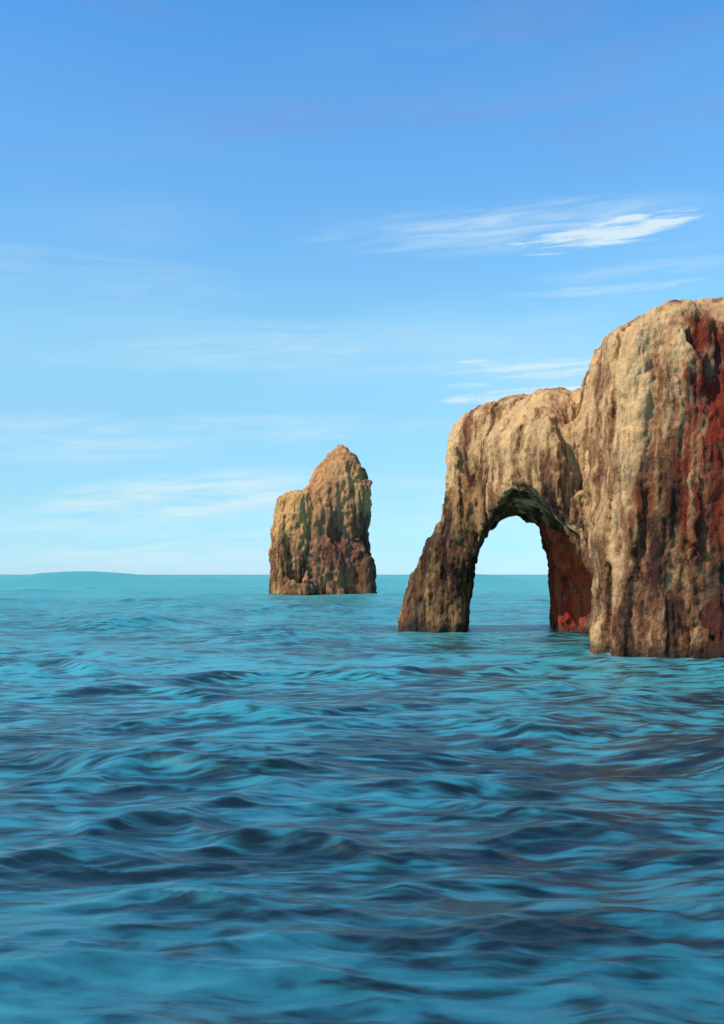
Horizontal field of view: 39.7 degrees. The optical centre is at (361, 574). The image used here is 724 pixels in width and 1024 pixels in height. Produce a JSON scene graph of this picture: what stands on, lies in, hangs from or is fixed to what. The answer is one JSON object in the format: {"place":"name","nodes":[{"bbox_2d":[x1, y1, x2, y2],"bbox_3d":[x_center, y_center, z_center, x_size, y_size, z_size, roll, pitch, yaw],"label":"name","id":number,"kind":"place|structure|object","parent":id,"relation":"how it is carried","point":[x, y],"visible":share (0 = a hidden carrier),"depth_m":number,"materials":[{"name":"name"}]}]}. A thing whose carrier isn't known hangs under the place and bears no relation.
{"place":"outdoors","nodes":[
{"label":"outdoors","id":0,"kind":"place"},
{"bbox_2d":[0,571,723,1023],"bbox_3d":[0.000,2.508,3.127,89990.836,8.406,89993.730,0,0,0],"label":"sea","id":1,"kind":"structure","parent":0,"point":[236,799],"depth_m":22.57,"materials":[{"name":"liquid"}]},
{"bbox_2d":[268,444,376,594],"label":"sea stack","id":2,"kind":"object","parent":1,"relation":"in","point":[320,542],"visible":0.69,"depth_m":276.84,"materials":[{"name":"stone"}]},
{"bbox_2d":[397,297,723,658],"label":"rock arch","id":3,"kind":"object","parent":1,"relation":"in","point":[607,478],"visible":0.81,"depth_m":74.95,"materials":[{"name":"stone"}]},
{"bbox_2d":[0,0,723,574],"label":"sky","id":4,"kind":"structure","parent":0,"point":[242,242],"materials":[{"name":"blue"}]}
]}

